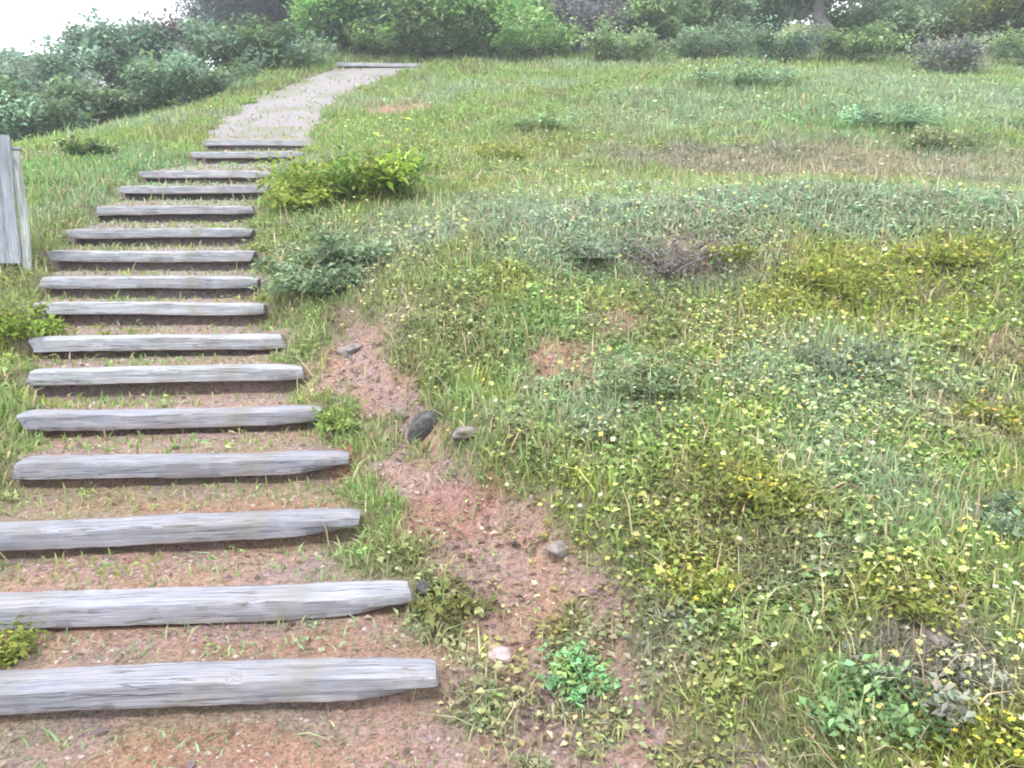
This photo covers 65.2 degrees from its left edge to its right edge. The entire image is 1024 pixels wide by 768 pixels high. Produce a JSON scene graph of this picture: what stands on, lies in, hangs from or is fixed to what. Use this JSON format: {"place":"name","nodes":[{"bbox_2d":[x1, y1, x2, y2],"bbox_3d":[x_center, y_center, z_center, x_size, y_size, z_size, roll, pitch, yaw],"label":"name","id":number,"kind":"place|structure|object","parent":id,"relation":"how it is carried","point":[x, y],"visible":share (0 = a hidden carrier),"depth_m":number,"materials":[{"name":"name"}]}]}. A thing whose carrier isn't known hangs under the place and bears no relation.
{"place":"outdoors","nodes":[
{"label":"outdoors","id":0,"kind":"place"},
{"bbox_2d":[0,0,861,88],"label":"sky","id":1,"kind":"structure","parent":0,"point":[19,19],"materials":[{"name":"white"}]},
{"bbox_2d":[0,23,1023,767],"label":"ground","id":2,"kind":"structure","parent":0,"point":[392,711],"depth_m":2.91,"materials":[{"name":"soil"}]},
{"bbox_2d":[0,135,32,270],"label":"timber fence","id":3,"kind":"object","parent":2,"relation":"on","point":[12,244],"visible":0.94,"depth_m":5.38,"materials":[{"name":"grey wood"}]},
{"bbox_2d":[0,49,39,92],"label":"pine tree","id":4,"kind":"object","parent":2,"relation":"on","point":[1,52],"depth_m":25.34,"materials":[{"name":"plant"}]},
{"bbox_2d":[0,614,53,669],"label":"flowering weed","id":5,"kind":"object","parent":2,"relation":"on","point":[15,647],"visible":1,"depth_m":2.38,"materials":[{"name":"green plant"}]},
{"bbox_2d":[0,299,69,340],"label":"weed clump","id":6,"kind":"object","parent":2,"relation":"on","point":[21,327],"visible":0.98,"depth_m":4.54,"materials":[{"name":"green plant"}]},
{"bbox_2d":[0,75,102,143],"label":"bush","id":7,"kind":"object","parent":2,"relation":"on","point":[23,113],"visible":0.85,"depth_m":14.91,"materials":[{"name":"green plant"}]},
{"bbox_2d":[0,35,116,133],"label":"bush","id":8,"kind":"object","parent":2,"relation":"on","point":[52,64],"visible":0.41,"depth_m":19.29,"materials":[{"name":"green plant"}]},
{"bbox_2d":[53,135,121,156],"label":"shrub","id":9,"kind":"object","parent":2,"relation":"on","point":[83,148],"visible":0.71,"depth_m":9.27,"materials":[{"name":"green plant"}]},
{"bbox_2d":[26,72,178,126],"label":"bush","id":10,"kind":"object","parent":2,"relation":"on","point":[106,104],"visible":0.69,"depth_m":16.27,"materials":[{"name":"green plant"}]},
{"bbox_2d":[29,6,205,99],"bbox_3d":[-10.489,-8.675,21.865,4.541,2.850,3.719,0,10,0],"label":"bush","id":11,"kind":"object","parent":2,"relation":"on","point":[98,42],"visible":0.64,"depth_m":20.93,"materials":[{"name":"green plant"}]},
{"bbox_2d":[39,276,258,288],"bbox_3d":[-2.410,-0.680,5.350,1.455,0.086,0.134,0,12,0],"label":"timber step","id":12,"kind":"object","parent":2,"relation":"on","point":[132,282],"visible":0.98,"depth_m":5.29,"materials":[{"name":"grey wood"}]},
{"bbox_2d":[33,302,265,315],"bbox_3d":[-2.230,-0.467,4.952,1.409,0.086,0.128,0,9,0],"label":"timber step","id":13,"kind":"object","parent":2,"relation":"on","point":[153,308],"visible":0.96,"depth_m":4.89,"materials":[{"name":"grey wood"}]},
{"bbox_2d":[47,250,256,262],"bbox_3d":[-2.583,-0.921,5.774,1.482,0.085,0.133,0,12,0],"label":"timber step","id":14,"kind":"object","parent":2,"relation":"on","point":[146,256],"visible":1,"depth_m":5.72,"materials":[{"name":"grey wood"}]},
{"bbox_2d":[28,334,285,352],"bbox_3d":[-1.979,-0.234,4.515,1.388,0.087,0.131,-1,13,-8],"label":"timber step","id":15,"kind":"object","parent":2,"relation":"on","point":[75,343],"visible":1,"depth_m":4.46,"materials":[{"name":"grey wood"}]},
{"bbox_2d":[66,228,254,238],"bbox_3d":[-2.766,-1.191,6.331,1.462,0.086,0.126,0,9,0],"label":"timber step","id":16,"kind":"object","parent":2,"relation":"on","point":[156,233],"visible":1,"depth_m":6.27,"materials":[{"name":"grey wood"}]},
{"bbox_2d":[25,364,303,385],"bbox_3d":[-1.772,-0.051,4.140,1.374,0.086,0.130,-1,10,-7],"label":"timber step","id":17,"kind":"object","parent":2,"relation":"on","point":[148,374],"visible":1,"depth_m":4.09,"materials":[{"name":"grey wood"}]},
{"bbox_2d":[115,6,219,73],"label":"bush","id":18,"kind":"object","parent":2,"relation":"on","point":[171,25],"visible":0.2,"depth_m":22.03,"materials":[{"name":"green plant"}]},
{"bbox_2d":[16,405,320,430],"bbox_3d":[-1.593,0.160,3.786,1.367,0.084,0.125,-1,11,-6],"label":"timber step","id":19,"kind":"object","parent":2,"relation":"on","point":[84,419],"visible":1,"depth_m":3.74,"materials":[{"name":"grey wood"}]},
{"bbox_2d":[95,205,255,215],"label":"timber step","id":20,"kind":"object","parent":2,"relation":"on","point":[171,210],"visible":1,"depth_m":6.95,"materials":[{"name":"grey wood"}]},
{"bbox_2d":[0,508,360,550],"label":"timber step","id":21,"kind":"object","parent":2,"relation":"on","point":[183,528],"visible":1,"depth_m":2.93,"materials":[{"name":"grey wood"}]},
{"bbox_2d":[12,450,348,479],"bbox_3d":[-1.376,0.342,3.385,1.362,0.085,0.132,-1,12,-6],"label":"timber step","id":22,"kind":"object","parent":2,"relation":"on","point":[103,466],"visible":1,"depth_m":3.33,"materials":[{"name":"grey wood"}]},
{"bbox_2d":[114,42,270,107],"bbox_3d":[-6.633,-6.149,16.479,2.811,1.434,2.738,-6,12,-31],"label":"bush","id":23,"kind":"object","parent":2,"relation":"on","point":[184,81],"visible":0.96,"depth_m":15.95,"materials":[{"name":"green plant"}]},
{"bbox_2d":[119,185,269,194],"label":"timber step","id":24,"kind":"object","parent":2,"relation":"on","point":[226,189],"visible":0.94,"depth_m":7.69,"materials":[{"name":"grey wood"}]},
{"bbox_2d":[139,171,270,178],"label":"timber step","id":25,"kind":"object","parent":2,"relation":"on","point":[193,174],"visible":0.93,"depth_m":8.60,"materials":[{"name":"grey wood"}]},
{"bbox_2d":[0,581,416,629],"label":"timber step","id":26,"kind":"object","parent":2,"relation":"on","point":[165,605],"visible":1,"depth_m":2.56,"materials":[{"name":"grey wood"}]},
{"bbox_2d":[0,657,439,714],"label":"timber step","id":27,"kind":"object","parent":2,"relation":"on","point":[175,684],"visible":1,"depth_m":2.25,"materials":[{"name":"grey wood"}]},
{"bbox_2d":[169,0,272,69],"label":"pine tree","id":28,"kind":"object","parent":2,"relation":"on","point":[209,11],"visible":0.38,"depth_m":27.59,"materials":[{"name":"plant"}]},
{"bbox_2d":[191,151,303,158],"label":"timber step","id":29,"kind":"object","parent":2,"relation":"on","point":[227,155],"visible":0.92,"depth_m":9.71,"materials":[{"name":"grey wood"}]},
{"bbox_2d":[173,10,339,76],"bbox_3d":[-6.073,-7.974,19.371,3.939,1.613,3.186,0,10,0],"label":"bush","id":30,"kind":"object","parent":2,"relation":"on","point":[221,44],"visible":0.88,"depth_m":18.57,"materials":[{"name":"green plant"}]},
{"bbox_2d":[204,140,309,146],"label":"timber step","id":31,"kind":"object","parent":2,"relation":"on","point":[278,143],"visible":0.97,"depth_m":10.61,"materials":[{"name":"grey wood"}]},
{"bbox_2d":[212,0,326,43],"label":"pine tree","id":32,"kind":"object","parent":2,"relation":"on","point":[275,10],"visible":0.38,"depth_m":26.54,"materials":[{"name":"plant"}]},
{"bbox_2d":[264,168,340,210],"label":"shrub","id":33,"kind":"object","parent":2,"relation":"on","point":[315,195],"visible":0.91,"depth_m":6.66,"materials":[{"name":"green plant"}]},
{"bbox_2d":[247,246,382,295],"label":"shrub","id":34,"kind":"object","parent":2,"relation":"on","point":[307,282],"visible":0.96,"depth_m":5.00,"materials":[{"name":"green plant"}]},
{"bbox_2d":[306,400,366,434],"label":"weed clump","id":35,"kind":"object","parent":2,"relation":"on","point":[325,418],"visible":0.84,"depth_m":3.69,"materials":[{"name":"green plant"}]},
{"bbox_2d":[287,225,396,269],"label":"shrub","id":36,"kind":"object","parent":2,"relation":"on","point":[337,254],"visible":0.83,"depth_m":5.41,"materials":[{"name":"green plant"}]},
{"bbox_2d":[336,343,362,357],"bbox_3d":[-0.908,-0.189,4.479,0.151,0.086,0.192,-4,15,-6],"label":"stone","id":37,"kind":"object","parent":2,"relation":"on","point":[348,349],"visible":0.66,"depth_m":4.41,"materials":[{"name":"grey stone"}]},
{"bbox_2d":[281,0,421,52],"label":"bush","id":38,"kind":"object","parent":2,"relation":"on","point":[329,17],"visible":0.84,"depth_m":20.43,"materials":[{"name":"green plant"}]},
{"bbox_2d":[245,116,458,197],"bbox_3d":[-1.431,-2.028,7.186,1.780,0.736,1.502,4,11,20],"label":"shrub","id":39,"kind":"object","parent":2,"relation":"on","point":[388,171],"visible":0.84,"depth_m":6.95,"materials":[{"name":"green plant"}]},
{"bbox_2d":[337,62,417,67],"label":"timber step","id":40,"kind":"object","parent":2,"relation":"on","point":[373,65],"visible":0.89,"depth_m":19.30,"materials":[{"name":"grey wood"}]},
{"bbox_2d":[0,154,755,767],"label":"leaf litter","id":41,"kind":"object","parent":2,"relation":"on","point":[406,750],"visible":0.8,"depth_m":2.72,"materials":[{"name":"brown plant"}]},
{"bbox_2d":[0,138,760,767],"bbox_3d":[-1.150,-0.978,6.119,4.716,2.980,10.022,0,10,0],"label":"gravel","id":42,"kind":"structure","parent":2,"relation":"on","point":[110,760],"depth_m":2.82,"materials":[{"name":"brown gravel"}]},
{"bbox_2d":[333,13,427,55],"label":"bush","id":43,"kind":"object","parent":2,"relation":"on","point":[388,43],"visible":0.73,"depth_m":20.45,"materials":[{"name":"green plant"}]},
{"bbox_2d":[394,407,412,419],"bbox_3d":[-0.518,0.150,3.809,0.094,0.082,0.114,1,1,-31],"label":"stone","id":44,"kind":"object","parent":2,"relation":"on","point":[403,413],"visible":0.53,"depth_m":3.77,"materials":[{"name":"grey stone"}]},
{"bbox_2d":[348,0,478,52],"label":"broadleaf tree","id":45,"kind":"object","parent":2,"relation":"on","point":[441,10],"visible":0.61,"depth_m":19.79,"materials":[{"name":"plant"}]},
{"bbox_2d":[407,410,439,444],"bbox_3d":[-0.388,0.207,3.597,0.158,0.188,0.114,-8,12,-37],"label":"stone","id":46,"kind":"object","parent":2,"relation":"on","point":[424,423],"visible":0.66,"depth_m":3.54,"materials":[{"name":"grey stone"}]},
{"bbox_2d":[416,580,433,595],"bbox_3d":[-0.290,0.685,2.674,0.062,0.053,0.061,4,11,-36],"label":"stone","id":47,"kind":"object","parent":2,"relation":"on","point":[421,588],"visible":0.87,"depth_m":2.65,"materials":[{"name":"grey stone"}]},
{"bbox_2d":[395,9,492,57],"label":"bush","id":48,"kind":"object","parent":2,"relation":"on","point":[460,41],"visible":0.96,"depth_m":19.93,"materials":[{"name":"green plant"}]},
{"bbox_2d":[405,571,500,627],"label":"weed clump","id":49,"kind":"object","parent":2,"relation":"on","point":[442,609],"visible":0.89,"depth_m":2.58,"materials":[{"name":"green plant"}]},
{"bbox_2d":[452,426,476,439],"bbox_3d":[-0.193,0.206,3.389,0.151,0.058,0.125,-5,1,-35],"label":"stone","id":50,"kind":"object","parent":2,"relation":"on","point":[459,433],"visible":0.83,"depth_m":3.33,"materials":[{"name":"grey stone"}]},
{"bbox_2d":[487,646,511,664],"bbox_3d":[-0.039,0.834,2.441,0.076,0.065,0.064,0,10,-2],"label":"stone","id":51,"kind":"object","parent":2,"relation":"on","point":[497,652],"visible":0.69,"depth_m":2.42,"materials":[{"name":"stone"}]},
{"bbox_2d":[471,136,531,159],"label":"flowering weed","id":52,"kind":"object","parent":2,"relation":"on","point":[508,152],"visible":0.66,"depth_m":9.48,"materials":[{"name":"green plant"}]},
{"bbox_2d":[439,0,579,55],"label":"bush","id":53,"kind":"object","parent":2,"relation":"on","point":[516,9],"visible":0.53,"depth_m":20.40,"materials":[{"name":"green plant"}]},
{"bbox_2d":[0,43,1023,767],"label":"grass","id":54,"kind":"structure","parent":2,"relation":"on","point":[586,63],"depth_m":4.89,"materials":[{"name":"green plant"}]},
{"bbox_2d":[0,59,1023,767],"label":"weeds","id":55,"kind":"object","parent":2,"relation":"on","point":[860,555],"visible":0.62,"depth_m":3.52,"materials":[{"name":"green plant"}]},
{"bbox_2d":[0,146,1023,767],"bbox_3d":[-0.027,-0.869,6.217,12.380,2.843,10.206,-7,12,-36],"label":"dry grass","id":56,"kind":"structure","parent":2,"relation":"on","point":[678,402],"depth_m":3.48,"materials":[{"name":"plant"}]},
{"bbox_2d":[0,138,1023,767],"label":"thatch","id":57,"kind":"object","parent":2,"relation":"on","point":[646,414],"visible":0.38,"depth_m":3.57,"materials":[{"name":"green plant"}]},
{"bbox_2d":[485,10,587,59],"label":"bush","id":58,"kind":"object","parent":2,"relation":"on","point":[557,41],"visible":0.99,"depth_m":20.01,"materials":[{"name":"green plant"}]},
{"bbox_2d":[495,109,581,127],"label":"shrub","id":59,"kind":"object","parent":2,"relation":"on","point":[525,121],"visible":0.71,"depth_m":11.44,"materials":[{"name":"green plant"}]},
{"bbox_2d":[546,539,568,556],"bbox_3d":[0.165,0.573,2.788,0.098,0.061,0.073,-9,13,-41],"label":"stone","id":60,"kind":"object","parent":2,"relation":"on","point":[556,548],"visible":0.94,"depth_m":2.76,"materials":[{"name":"grey stone"}]},
{"bbox_2d":[533,636,620,708],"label":"weed clump","id":61,"kind":"object","parent":2,"relation":"on","point":[570,659],"visible":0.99,"depth_m":2.35,"materials":[{"name":"green plant"}]},
{"bbox_2d":[540,0,629,17],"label":"broadleaf tree","id":62,"kind":"object","parent":2,"relation":"on","point":[601,2],"visible":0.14,"depth_m":32.25,"materials":[{"name":"green plant"}]},
{"bbox_2d":[532,0,646,50],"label":"bush","id":63,"kind":"object","parent":2,"relation":"on","point":[580,14],"visible":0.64,"depth_m":21.03,"materials":[{"name":"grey plant"}]},
{"bbox_2d":[560,413,620,443],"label":"flowering weed","id":64,"kind":"object","parent":2,"relation":"on","point":[584,434],"visible":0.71,"depth_m":3.18,"materials":[{"name":"green plant"}]},
{"bbox_2d":[550,224,689,258],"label":"shrub","id":65,"kind":"object","parent":2,"relation":"on","point":[588,251],"visible":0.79,"depth_m":5.04,"materials":[{"name":"green plant"}]},
{"bbox_2d":[575,15,674,61],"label":"bush","id":66,"kind":"object","parent":2,"relation":"on","point":[639,42],"visible":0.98,"depth_m":19.73,"materials":[{"name":"green plant"}]},
{"bbox_2d":[596,353,698,392],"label":"weed clump","id":67,"kind":"object","parent":2,"relation":"on","point":[631,388],"visible":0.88,"depth_m":3.52,"materials":[{"name":"green plant"}]},
{"bbox_2d":[581,0,725,47],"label":"bush","id":68,"kind":"object","parent":2,"relation":"on","point":[664,18],"visible":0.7,"depth_m":21.45,"materials":[{"name":"green plant"}]},
{"bbox_2d":[297,85,1023,767],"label":"flowers","id":69,"kind":"object","parent":2,"relation":"on","point":[891,557],"visible":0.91,"depth_m":3.14,"materials":[{"name":"yellow plant"}]},
{"bbox_2d":[595,218,744,279],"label":"shrub","id":70,"kind":"object","parent":2,"relation":"on","point":[667,271],"visible":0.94,"depth_m":4.80,"materials":[{"name":"grey plant"}]},
{"bbox_2d":[605,0,744,12],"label":"broadleaf tree","id":71,"kind":"object","parent":2,"relation":"on","point":[633,0],"visible":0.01,"depth_m":32.11,"materials":[{"name":"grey plant"}]},
{"bbox_2d":[635,563,748,624],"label":"flowering weed","id":72,"kind":"object","parent":2,"relation":"on","point":[710,593],"visible":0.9,"depth_m":2.38,"materials":[{"name":"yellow plant"}]},
{"bbox_2d":[669,11,756,57],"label":"bush","id":73,"kind":"object","parent":2,"relation":"on","point":[697,40],"visible":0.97,"depth_m":19.98,"materials":[{"name":"green plant"}]},
{"bbox_2d":[687,239,769,260],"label":"flowering weed","id":74,"kind":"object","parent":2,"relation":"on","point":[739,254],"visible":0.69,"depth_m":4.92,"materials":[{"name":"green plant"}]},
{"bbox_2d":[671,52,805,84],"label":"shrub","id":75,"kind":"object","parent":2,"relation":"on","point":[739,77],"visible":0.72,"depth_m":14.29,"materials":[{"name":"green plant"}]},
{"bbox_2d":[677,0,806,39],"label":"bush","id":76,"kind":"object","parent":2,"relation":"on","point":[738,9],"visible":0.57,"depth_m":22.29,"materials":[{"name":"green plant"}]},
{"bbox_2d":[694,449,826,523],"bbox_3d":[0.805,0.328,2.735,0.444,0.150,0.480,-9,14,-42],"label":"flowering weed","id":77,"kind":"object","parent":2,"relation":"on","point":[749,493],"visible":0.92,"depth_m":2.69,"materials":[{"name":"yellow plant"}]},
{"bbox_2d":[738,11,832,61],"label":"bush","id":78,"kind":"object","parent":2,"relation":"on","point":[791,44],"visible":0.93,"depth_m":19.41,"materials":[{"name":"green plant"}]},
{"bbox_2d":[771,0,855,55],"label":"broadleaf tree","id":79,"kind":"object","parent":2,"relation":"on","point":[818,15],"visible":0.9,"depth_m":21.41,"materials":[{"name":"grey plant"}]},
{"bbox_2d":[780,0,855,24],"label":"broadleaf tree","id":80,"kind":"object","parent":2,"relation":"on","point":[802,15],"visible":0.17,"depth_m":33.44,"materials":[{"name":"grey plant"}]},
{"bbox_2d":[762,249,920,288],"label":"flowering weed","id":81,"kind":"object","parent":2,"relation":"on","point":[846,280],"visible":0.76,"depth_m":4.58,"materials":[{"name":"green plant"}]},
{"bbox_2d":[786,331,919,378],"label":"weed clump","id":82,"kind":"object","parent":2,"relation":"on","point":[894,359],"visible":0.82,"depth_m":3.75,"materials":[{"name":"green plant"}]},
{"bbox_2d":[811,18,920,60],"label":"bush","id":83,"kind":"object","parent":2,"relation":"on","point":[862,42],"visible":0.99,"depth_m":19.13,"materials":[{"name":"green plant"}]},
{"bbox_2d":[798,653,956,750],"bbox_3d":[0.882,0.772,1.982,0.359,0.127,0.316,0,10,0],"label":"weed clump","id":84,"kind":"object","parent":2,"relation":"on","point":[896,711],"visible":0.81,"depth_m":1.95,"materials":[{"name":"green plant"}]},
{"bbox_2d":[805,0,949,53],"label":"bush","id":85,"kind":"object","parent":2,"relation":"on","point":[902,17],"visible":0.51,"depth_m":21.42,"materials":[{"name":"green plant"}]},
{"bbox_2d":[837,90,956,125],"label":"shrub","id":86,"kind":"object","parent":2,"relation":"on","point":[911,115],"visible":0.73,"depth_m":11.31,"materials":[{"name":"green plant"}]},
{"bbox_2d":[841,0,954,22],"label":"broadleaf tree","id":87,"kind":"object","parent":2,"relation":"on","point":[873,2],"visible":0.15,"depth_m":31.89,"materials":[{"name":"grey plant"}]},
{"bbox_2d":[838,558,967,633],"bbox_3d":[1.090,0.572,2.256,0.360,0.141,0.266,6,12,31],"label":"flowering weed","id":88,"kind":"object","parent":2,"relation":"on","point":[912,607],"visible":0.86,"depth_m":2.19,"materials":[{"name":"yellow plant"}]},
{"bbox_2d":[832,625,1019,726],"bbox_3d":[1.070,0.729,2.069,0.361,0.102,0.409,-5,11,-27],"label":"weed clump","id":89,"kind":"object","parent":2,"relation":"on","point":[947,706],"visible":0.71,"depth_m":1.99,"materials":[{"name":"grey plant"}]},
{"bbox_2d":[918,626,953,647],"bbox_3d":[1.146,0.684,2.161,0.080,0.039,0.091,-8,18,-32],"label":"stone","id":90,"kind":"object","parent":2,"relation":"on","point":[936,638],"visible":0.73,"depth_m":2.14,"materials":[{"name":"grey stone"}]},
{"bbox_2d":[897,123,991,144],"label":"shrub","id":91,"kind":"object","parent":2,"relation":"on","point":[921,133],"visible":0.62,"depth_m":10.63,"materials":[{"name":"green plant"}]},
{"bbox_2d":[890,236,1001,264],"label":"flowering weed","id":92,"kind":"object","parent":2,"relation":"on","point":[944,250],"visible":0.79,"depth_m":4.85,"materials":[{"name":"green plant"}]},
{"bbox_2d":[899,26,997,74],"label":"bush","id":93,"kind":"object","parent":2,"relation":"on","point":[964,54],"visible":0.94,"depth_m":17.38,"materials":[{"name":"grey plant"}]},
{"bbox_2d":[906,686,1023,767],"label":"flowering weed","id":94,"kind":"object","parent":2,"relation":"on","point":[1007,749],"visible":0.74,"depth_m":1.88,"materials":[{"name":"yellow plant"}]},
{"bbox_2d":[908,0,1023,51],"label":"bush","id":95,"kind":"object","parent":2,"relation":"on","point":[979,16],"visible":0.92,"depth_m":21.41,"materials":[{"name":"green plant"}]},
{"bbox_2d":[948,489,1023,539],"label":"weed clump","id":96,"kind":"object","parent":2,"relation":"on","point":[1006,521],"visible":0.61,"depth_m":2.69,"materials":[{"name":"green plant"}]},
{"bbox_2d":[952,387,1023,432],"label":"flowering weed","id":97,"kind":"object","parent":2,"relation":"on","point":[1013,419],"visible":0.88,"depth_m":3.43,"materials":[{"name":"yellow plant"}]},
{"bbox_2d":[958,20,1023,65],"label":"bush","id":98,"kind":"object","parent":2,"relation":"on","point":[1009,45],"visible":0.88,"depth_m":19.06,"materials":[{"name":"green plant"}]}
]}

